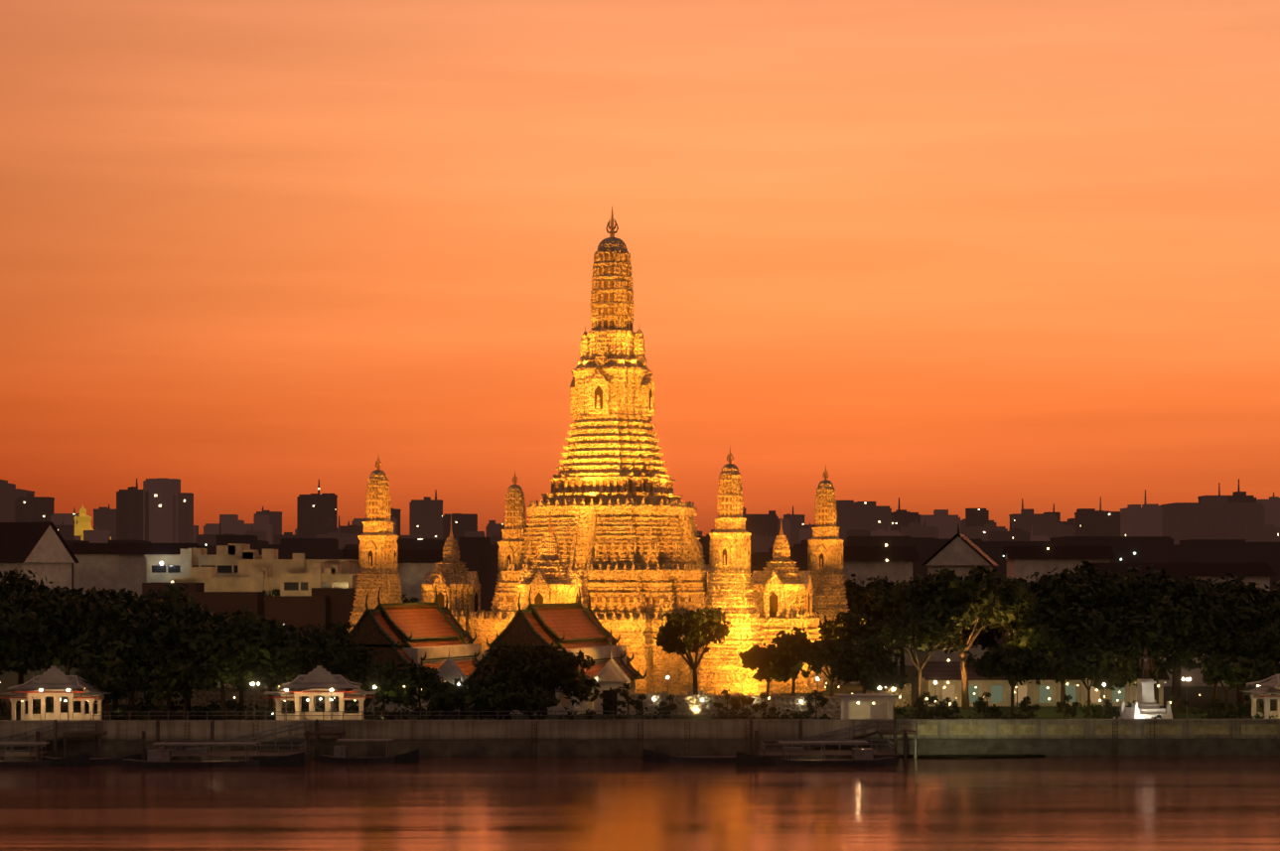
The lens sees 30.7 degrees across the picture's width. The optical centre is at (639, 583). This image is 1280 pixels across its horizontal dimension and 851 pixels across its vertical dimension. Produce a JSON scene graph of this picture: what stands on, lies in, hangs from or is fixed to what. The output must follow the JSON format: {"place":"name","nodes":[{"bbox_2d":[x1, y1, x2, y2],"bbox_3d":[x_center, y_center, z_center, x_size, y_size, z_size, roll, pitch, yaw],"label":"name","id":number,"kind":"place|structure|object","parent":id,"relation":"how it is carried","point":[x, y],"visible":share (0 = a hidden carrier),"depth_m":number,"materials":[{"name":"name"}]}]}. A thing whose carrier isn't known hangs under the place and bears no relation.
{"place":"outdoors","nodes":[
{"label":"outdoors","id":0,"kind":"place"},
{"bbox_2d":[78,678,289,708],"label":"precinct wall","id":1,"kind":"structure","parent":0,"point":[202,697],"depth_m":295.75,"materials":[{"name":"paint"}]},
{"bbox_2d":[90,711,1154,757],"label":"quay railing","id":2,"kind":"object","parent":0,"point":[361,715],"visible":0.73,"depth_m":247.22,"materials":[{"name":"grey metal"}]},
{"bbox_2d":[0,644,1276,719],"bbox_3d":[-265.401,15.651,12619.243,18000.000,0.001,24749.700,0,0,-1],"label":"terrain","id":3,"kind":"structure","parent":0,"point":[1198,695],"depth_m":293.68,"materials":[{"name":"green plant"}]},
{"bbox_2d":[0,611,55,675],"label":"tree","id":4,"kind":"object","parent":3,"relation":"on","point":[22,638],"visible":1,"depth_m":265.02,"materials":[{"name":"green plant"}]},
{"bbox_2d":[0,567,59,702],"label":"tree","id":5,"kind":"object","parent":3,"relation":"on","point":[21,584],"visible":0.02,"depth_m":305.31,"materials":[{"name":"green plant"}]},
{"bbox_2d":[0,666,113,719],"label":"pavilion","id":6,"kind":"structure","parent":3,"relation":"on","point":[55,682],"depth_m":250.98,"materials":[{"name":"white paint"}]},
{"bbox_2d":[0,584,131,711],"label":"tree","id":7,"kind":"object","parent":3,"relation":"on","point":[17,603],"visible":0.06,"depth_m":284.28,"materials":[{"name":"green plant"}]},
{"bbox_2d":[6,593,135,712],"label":"tree","id":8,"kind":"object","parent":3,"relation":"on","point":[60,619],"visible":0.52,"depth_m":271.46,"materials":[{"name":"green plant"}]},
{"bbox_2d":[29,587,143,702],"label":"tree","id":9,"kind":"object","parent":3,"relation":"on","point":[64,591],"visible":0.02,"depth_m":295.25,"materials":[{"name":"green plant"}]},
{"bbox_2d":[58,585,159,711],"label":"tree","id":10,"kind":"object","parent":3,"relation":"on","point":[81,598],"visible":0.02,"depth_m":281.18,"materials":[{"name":"green plant"}]},
{"bbox_2d":[57,593,165,717],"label":"tree","id":11,"kind":"object","parent":3,"relation":"on","point":[123,629],"visible":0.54,"depth_m":266.40,"materials":[{"name":"green plant"}]},
{"bbox_2d":[69,652,155,719],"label":"tree","id":12,"kind":"object","parent":3,"relation":"on","point":[103,671],"visible":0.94,"depth_m":255.54,"materials":[{"name":"green plant"}]},
{"bbox_2d":[66,579,198,686],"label":"tree","id":13,"kind":"object","parent":3,"relation":"on","point":[167,606],"visible":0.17,"depth_m":302.70,"materials":[{"name":"green plant"}]},
{"bbox_2d":[86,616,219,717],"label":"tree","id":14,"kind":"object","parent":3,"relation":"on","point":[151,635],"visible":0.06,"depth_m":268.65,"materials":[{"name":"green plant"}]},
{"bbox_2d":[115,595,224,714],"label":"tree","id":15,"kind":"object","parent":3,"relation":"on","point":[194,612],"visible":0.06,"depth_m":274.65,"materials":[{"name":"green plant"}]},
{"bbox_2d":[143,650,235,719],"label":"tree","id":16,"kind":"object","parent":3,"relation":"on","point":[195,672],"visible":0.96,"depth_m":256.23,"materials":[{"name":"green plant"}]},
{"bbox_2d":[148,613,288,719],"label":"tree","id":17,"kind":"object","parent":3,"relation":"on","point":[230,639],"visible":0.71,"depth_m":261.34,"materials":[{"name":"green plant"}]},
{"bbox_2d":[210,605,269,712],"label":"tree","id":18,"kind":"object","parent":3,"relation":"on","point":[244,615],"visible":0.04,"depth_m":278.12,"materials":[{"name":"green plant"}]},
{"bbox_2d":[142,543,358,676],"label":"office blocks","id":19,"kind":"structure","parent":3,"relation":"on","point":[232,577],"depth_m":409.36,"materials":[{"name":"white concrete"}]},
{"bbox_2d":[223,618,350,719],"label":"tree","id":20,"kind":"object","parent":3,"relation":"on","point":[263,638],"visible":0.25,"depth_m":264.42,"materials":[{"name":"green plant"}]},
{"bbox_2d":[234,631,347,712],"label":"tree","id":21,"kind":"object","parent":3,"relation":"on","point":[282,662],"visible":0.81,"depth_m":261.80,"materials":[{"name":"green plant"}]},
{"bbox_2d":[263,665,376,719],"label":"pavilion","id":22,"kind":"structure","parent":3,"relation":"on","point":[319,676],"depth_m":252.09,"materials":[{"name":"white paint"}]},
{"bbox_2d":[281,620,360,711],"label":"tree","id":23,"kind":"object","parent":3,"relation":"on","point":[339,631],"visible":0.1,"depth_m":275.65,"materials":[{"name":"green plant"}]},
{"bbox_2d":[306,639,381,712],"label":"tree","id":24,"kind":"object","parent":3,"relation":"on","point":[353,661],"visible":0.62,"depth_m":265.14,"materials":[{"name":"green plant"}]},
{"bbox_2d":[347,455,403,632],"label":"temple tower","id":25,"kind":"structure","parent":3,"relation":"on","point":[377,552],"depth_m":328.87,"materials":[{"name":"paint"}]},
{"bbox_2d":[345,659,425,719],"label":"tree","id":26,"kind":"object","parent":3,"relation":"on","point":[387,683],"visible":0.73,"depth_m":260.81,"materials":[{"name":"green plant"}]},
{"bbox_2d":[318,586,484,711],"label":"temple hall","id":27,"kind":"structure","parent":3,"relation":"on","point":[403,635],"depth_m":290.07,"materials":[{"name":"orange tile"}]},
{"bbox_2d":[393,661,444,719],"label":"tree","id":28,"kind":"object","parent":3,"relation":"on","point":[432,678],"visible":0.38,"depth_m":263.03,"materials":[{"name":"green plant"}]},
{"bbox_2d":[417,683,475,719],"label":"tree","id":29,"kind":"object","parent":3,"relation":"on","point":[442,697],"visible":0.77,"depth_m":257.17,"materials":[{"name":"green plant"}]},
{"bbox_2d":[436,647,467,711],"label":"pavilion roof","id":30,"kind":"structure","parent":3,"relation":"on","point":[449,670],"depth_m":282.94,"materials":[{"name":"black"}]},
{"bbox_2d":[421,513,486,642],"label":"mondop","id":31,"kind":"structure","parent":3,"relation":"on","point":[455,580],"depth_m":352.61,"materials":[{"name":"paint"}]},
{"bbox_2d":[443,671,510,719],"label":"tree","id":32,"kind":"object","parent":3,"relation":"on","point":[490,680],"visible":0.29,"depth_m":258.68,"materials":[{"name":"green plant"}]},
{"bbox_2d":[491,469,526,610],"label":"temple tower","id":33,"kind":"structure","parent":3,"relation":"on","point":[513,534],"depth_m":378.35,"materials":[{"name":"paint"}]},
{"bbox_2d":[463,642,600,719],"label":"tree","id":34,"kind":"object","parent":3,"relation":"on","point":[525,673],"visible":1,"depth_m":258.55,"materials":[{"name":"green plant"}]},
{"bbox_2d":[508,506,581,623],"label":"mondop","id":35,"kind":"structure","parent":3,"relation":"on","point":[549,577],"depth_m":320.07,"materials":[{"name":"paint"}]},
{"bbox_2d":[458,586,646,714],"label":"temple hall","id":36,"kind":"structure","parent":3,"relation":"on","point":[574,628],"depth_m":284.13,"materials":[{"name":"orange tile"}]},
{"bbox_2d":[466,205,711,694],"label":"temple tower","id":37,"kind":"structure","parent":3,"relation":"on","point":[623,524],"depth_m":339.19,"materials":[{"name":"paint"}]},
{"bbox_2d":[598,687,622,714],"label":"topiary","id":38,"kind":"object","parent":3,"relation":"on","point":[613,698],"visible":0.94,"depth_m":268.83,"materials":[{"name":"green plant"}]},
{"bbox_2d":[592,653,630,714],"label":"pavilion","id":39,"kind":"structure","parent":3,"relation":"on","point":[612,674],"depth_m":278.48,"materials":[{"name":"white"}]},
{"bbox_2d":[614,683,632,716],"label":"topiary","id":40,"kind":"object","parent":3,"relation":"on","point":[625,692],"visible":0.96,"depth_m":272.75,"materials":[{"name":"green plant"}]},
{"bbox_2d":[0,696,1277,719],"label":"garden shrubs","id":41,"kind":"object","parent":3,"relation":"on","point":[995,712],"visible":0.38,"depth_m":267.54,"materials":[{"name":"green plant"}]},
{"bbox_2d":[0,478,1279,552],"bbox_3d":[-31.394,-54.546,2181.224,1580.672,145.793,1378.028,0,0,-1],"label":"skyline","id":42,"kind":"structure","parent":3,"relation":"on","point":[157,510],"depth_m":2005.93},
{"bbox_2d":[73,504,111,540],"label":"building","id":43,"kind":"structure","parent":42,"relation":"on","point":[83,519],"depth_m":1981.18,"materials":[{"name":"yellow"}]},
{"bbox_2d":[0,521,1279,686],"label":"buildings","id":44,"kind":"structure","parent":3,"relation":"on","point":[43,549],"depth_m":458.68,"materials":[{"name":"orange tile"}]},
{"bbox_2d":[39,676,1260,719],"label":"street lamps","id":45,"kind":"object","parent":3,"relation":"on","point":[816,678],"visible":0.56,"depth_m":258.27,"materials":[{"name":"paint"}]},
{"bbox_2d":[654,694,677,718],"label":"topiary","id":46,"kind":"object","parent":3,"relation":"on","point":[673,706],"visible":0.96,"depth_m":268.97,"materials":[{"name":"green plant"}]},
{"bbox_2d":[64,535,1279,646],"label":"city blocks","id":47,"kind":"structure","parent":3,"relation":"on","point":[479,555],"depth_m":599.67,"materials":[{"name":"grey concrete"}]},
{"bbox_2d":[653,606,731,694],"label":"tree","id":48,"kind":"object","parent":3,"relation":"on","point":[668,640],"visible":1,"depth_m":281.48,"materials":[{"name":"green plant"}]},
{"bbox_2d":[687,446,773,696],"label":"temple tower","id":49,"kind":"structure","parent":3,"relation":"on","point":[730,593],"depth_m":311.40,"materials":[{"name":"paint"}]},
{"bbox_2d":[729,694,755,718],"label":"topiary","id":50,"kind":"object","parent":3,"relation":"on","point":[736,704],"visible":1,"depth_m":269.27,"materials":[{"name":"green plant"}]},
{"bbox_2d":[751,693,776,715],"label":"topiary","id":51,"kind":"object","parent":3,"relation":"on","point":[763,705],"visible":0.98,"depth_m":265.35,"materials":[{"name":"green plant"}]},
{"bbox_2d":[627,683,911,718],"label":"precinct wall","id":52,"kind":"structure","parent":3,"relation":"on","point":[694,702],"depth_m":274.86,"materials":[{"name":"paint"}]},
{"bbox_2d":[737,644,803,695],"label":"tree","id":53,"kind":"object","parent":3,"relation":"on","point":[748,657],"visible":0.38,"depth_m":291.00,"materials":[{"name":"green plant"}]},
{"bbox_2d":[751,516,826,693],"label":"mondop","id":54,"kind":"structure","parent":3,"relation":"on","point":[782,584],"depth_m":334.93,"materials":[{"name":"paint"}]},
{"bbox_2d":[755,627,833,696],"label":"tree","id":55,"kind":"object","parent":3,"relation":"on","point":[785,652],"visible":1,"depth_m":278.05,"materials":[{"name":"green plant"}]},
{"bbox_2d":[804,690,829,718],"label":"topiary","id":56,"kind":"object","parent":3,"relation":"on","point":[823,700],"visible":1,"depth_m":263.17,"materials":[{"name":"green plant"}]},
{"bbox_2d":[806,637,854,697],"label":"tree","id":57,"kind":"object","parent":3,"relation":"on","point":[832,647],"visible":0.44,"depth_m":282.74,"materials":[{"name":"green plant"}]},
{"bbox_2d":[807,465,859,685],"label":"temple tower","id":58,"kind":"structure","parent":3,"relation":"on","point":[825,547],"depth_m":361.06,"materials":[{"name":"paint"}]},
{"bbox_2d":[812,607,865,642],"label":"tree","id":59,"kind":"object","parent":3,"relation":"on","point":[827,630],"visible":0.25,"depth_m":345.23,"materials":[{"name":"green plant"}]},
{"bbox_2d":[828,637,907,693],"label":"tree","id":60,"kind":"object","parent":3,"relation":"on","point":[864,659],"visible":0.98,"depth_m":271.28,"materials":[{"name":"green plant"}]},
{"bbox_2d":[832,610,904,671],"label":"tree","id":61,"kind":"object","parent":3,"relation":"on","point":[856,630],"visible":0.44,"depth_m":296.94,"materials":[{"name":"green plant"}]},
{"bbox_2d":[843,573,908,623],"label":"tree","id":62,"kind":"object","parent":3,"relation":"on","point":[877,600],"visible":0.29,"depth_m":373.59,"materials":[{"name":"green plant"}]},
{"bbox_2d":[858,573,929,675],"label":"tree","id":63,"kind":"object","parent":3,"relation":"on","point":[884,584],"visible":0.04,"depth_m":397.76,"materials":[{"name":"green plant"}]},
{"bbox_2d":[856,605,971,711],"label":"tree","id":64,"kind":"object","parent":3,"relation":"on","point":[927,628],"visible":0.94,"depth_m":282.03,"materials":[{"name":"green plant"}]},
{"bbox_2d":[915,690,938,714],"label":"topiary","id":65,"kind":"object","parent":3,"relation":"on","point":[930,699],"visible":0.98,"depth_m":265.21,"materials":[{"name":"green plant"}]},
{"bbox_2d":[931,697,960,718],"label":"topiary","id":66,"kind":"object","parent":3,"relation":"on","point":[945,707],"visible":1,"depth_m":259.69,"materials":[{"name":"green plant"}]},
{"bbox_2d":[888,563,1048,709],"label":"tree","id":67,"kind":"object","parent":3,"relation":"on","point":[976,595],"visible":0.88,"depth_m":287.88,"materials":[{"name":"green plant"}]},
{"bbox_2d":[937,617,1017,654],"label":"tree","id":68,"kind":"object","parent":3,"relation":"on","point":[985,640],"visible":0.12,"depth_m":327.03,"materials":[{"name":"green plant"}]},
{"bbox_2d":[973,692,991,718],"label":"topiary","id":69,"kind":"object","parent":3,"relation":"on","point":[978,703],"visible":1,"depth_m":261.45,"materials":[{"name":"green plant"}]},
{"bbox_2d":[958,642,1055,714],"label":"tree","id":70,"kind":"object","parent":3,"relation":"on","point":[998,660],"visible":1,"depth_m":268.43,"materials":[{"name":"green plant"}]},
{"bbox_2d":[1018,696,1039,718],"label":"topiary","id":71,"kind":"object","parent":3,"relation":"on","point":[1025,702],"visible":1,"depth_m":259.81,"materials":[{"name":"green plant"}]},
{"bbox_2d":[978,570,1090,653],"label":"tree","id":72,"kind":"object","parent":3,"relation":"on","point":[1058,595],"visible":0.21,"depth_m":296.29,"materials":[{"name":"green plant"}]},
{"bbox_2d":[914,661,1170,707],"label":"low building","id":73,"kind":"structure","parent":3,"relation":"on","point":[941,673],"depth_m":296.45,"materials":[{"name":"paint"}]},
{"bbox_2d":[1010,604,1124,710],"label":"tree","id":74,"kind":"object","parent":3,"relation":"on","point":[1064,633],"visible":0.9,"depth_m":284.44,"materials":[{"name":"green plant"}]},
{"bbox_2d":[1055,694,1079,718],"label":"topiary","id":75,"kind":"object","parent":3,"relation":"on","point":[1067,706],"visible":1,"depth_m":260.97,"materials":[{"name":"green plant"}]},
{"bbox_2d":[1050,643,1121,716],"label":"tree","id":76,"kind":"object","parent":3,"relation":"on","point":[1092,663],"visible":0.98,"depth_m":271.85,"materials":[{"name":"green plant"}]},
{"bbox_2d":[1037,561,1142,587],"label":"tree","id":77,"kind":"object","parent":3,"relation":"on","point":[1066,576],"depth_m":318.95,"materials":[{"name":"green plant"}]},
{"bbox_2d":[1092,699,1122,718],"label":"topiary","id":78,"kind":"object","parent":3,"relation":"on","point":[1107,703],"visible":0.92,"depth_m":259.96,"materials":[{"name":"green plant"}]},
{"bbox_2d":[1060,570,1183,655],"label":"tree","id":79,"kind":"object","parent":3,"relation":"on","point":[1098,597],"visible":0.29,"depth_m":301.62,"materials":[{"name":"green plant"}]},
{"bbox_2d":[1112,647,1172,718],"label":"rama statue","id":80,"kind":"object","parent":3,"relation":"on","point":[1145,705],"visible":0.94,"depth_m":259.41,"materials":[{"name":"white stone"}]},
{"bbox_2d":[1099,623,1198,689],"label":"tree","id":81,"kind":"object","parent":3,"relation":"on","point":[1131,673],"visible":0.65,"depth_m":281.77,"materials":[{"name":"green plant"}]},
{"bbox_2d":[1104,593,1207,704],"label":"tree","id":82,"kind":"object","parent":3,"relation":"on","point":[1158,619],"visible":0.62,"depth_m":285.90,"materials":[{"name":"green plant"}]},
{"bbox_2d":[1127,564,1214,696],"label":"tree","id":83,"kind":"object","parent":3,"relation":"on","point":[1145,575],"visible":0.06,"depth_m":323.90,"materials":[{"name":"green plant"}]},
{"bbox_2d":[1129,575,1229,706],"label":"tree","id":84,"kind":"object","parent":3,"relation":"on","point":[1193,594],"visible":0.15,"depth_m":295.94,"materials":[{"name":"green plant"}]},
{"bbox_2d":[1171,602,1279,711],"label":"tree","id":85,"kind":"object","parent":3,"relation":"on","point":[1202,631],"visible":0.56,"depth_m":282.79,"materials":[{"name":"green plant"}]},
{"bbox_2d":[1194,648,1264,716],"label":"tree","id":86,"kind":"object","parent":3,"relation":"on","point":[1217,666],"visible":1,"depth_m":268.61,"materials":[{"name":"green plant"}]},
{"bbox_2d":[1206,571,1279,703],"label":"tree","id":87,"kind":"object","parent":3,"relation":"on","point":[1243,588],"visible":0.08,"depth_m":304.47,"materials":[{"name":"green plant"}]},
{"bbox_2d":[1214,588,1279,706],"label":"tree","id":88,"kind":"object","parent":3,"relation":"on","point":[1255,617],"visible":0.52,"depth_m":285.11,"materials":[{"name":"green plant"}]},
{"bbox_2d":[1219,615,1279,688],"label":"tree","id":89,"kind":"object","parent":3,"relation":"on","point":[1267,640],"visible":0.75,"depth_m":276.64,"materials":[{"name":"green plant"}]},
{"bbox_2d":[1242,674,1279,718],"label":"pavilion","id":90,"kind":"structure","parent":3,"relation":"on","point":[1265,695],"depth_m":256.13,"materials":[{"name":"white paint"}]},
{"bbox_2d":[0,755,1279,850],"bbox_3d":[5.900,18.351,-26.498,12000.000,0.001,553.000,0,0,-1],"label":"river water","id":91,"kind":"structure","parent":0,"point":[929,803],"depth_m":192.31,"materials":[{"name":"brown liquid"}]},
{"bbox_2d":[0,741,89,767],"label":"ferry boat","id":92,"kind":"object","parent":91,"relation":"on","point":[81,760],"visible":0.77,"depth_m":233.16,"materials":[{"name":"paint"}]},
{"bbox_2d":[0,719,107,760],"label":"pier","id":93,"kind":"structure","parent":91,"relation":"in","point":[30,755],"depth_m":242.86,"materials":[{"name":"paint"}]},
{"bbox_2d":[41,750,146,764],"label":"ferry boat","id":94,"kind":"object","parent":91,"relation":"on","point":[100,761],"visible":0.29,"depth_m":236.70,"materials":[{"name":"paint"}]},
{"bbox_2d":[122,741,304,767],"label":"ferry boat","id":95,"kind":"object","parent":91,"relation":"on","point":[159,758],"visible":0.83,"depth_m":232.53,"materials":[{"name":"paint"}]},
{"bbox_2d":[142,718,345,764],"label":"pier","id":96,"kind":"structure","parent":91,"relation":"in","point":[193,754],"depth_m":241.30,"materials":[{"name":"paint"}]},
{"bbox_2d":[320,738,419,763],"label":"ferry boat","id":97,"kind":"object","parent":91,"relation":"on","point":[340,756],"visible":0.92,"depth_m":237.87,"materials":[{"name":"paint"}]},
{"bbox_2d":[0,718,1279,757],"bbox_3d":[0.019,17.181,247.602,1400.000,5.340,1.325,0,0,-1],"label":"quay wall","id":98,"kind":"structure","parent":91,"relation":"in","point":[936,737],"depth_m":247.16,"materials":[{"name":"grey concrete"}]},
{"bbox_2d":[642,748,749,762],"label":"tour boat","id":99,"kind":"object","parent":91,"relation":"on","point":[649,756],"visible":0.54,"depth_m":239.00,"materials":[{"name":"paint"}]},
{"bbox_2d":[735,740,894,765],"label":"longtail boat","id":100,"kind":"object","parent":91,"relation":"on","point":[862,756],"visible":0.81,"depth_m":234.51,"materials":[{"name":"paint"}]},
{"bbox_2d":[749,717,917,763],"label":"pier","id":101,"kind":"structure","parent":91,"relation":"in","point":[800,753],"depth_m":243.98,"materials":[{"name":"paint"}]},
{"bbox_2d":[900,753,1045,757],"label":"water hyacinth plants","id":102,"kind":"object","parent":91,"relation":"on","point":[959,756],"visible":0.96,"depth_m":246.23,"materials":[{"name":"green plant"}]},
{"bbox_2d":[0,0,1279,537],"label":"sky","id":103,"kind":"structure","parent":0,"point":[955,256],"materials":[{"name":"orange"}]},
{"label":"promenade pavement","id":104,"kind":"structure","parent":0,"visible":0},
{"bbox_2d":[834,693,899,718],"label":"kiosk","id":105,"kind":"object","parent":104,"relation":"on","point":[857,706],"visible":0.85,"depth_m":251.94,"materials":[{"name":"beige concrete"}]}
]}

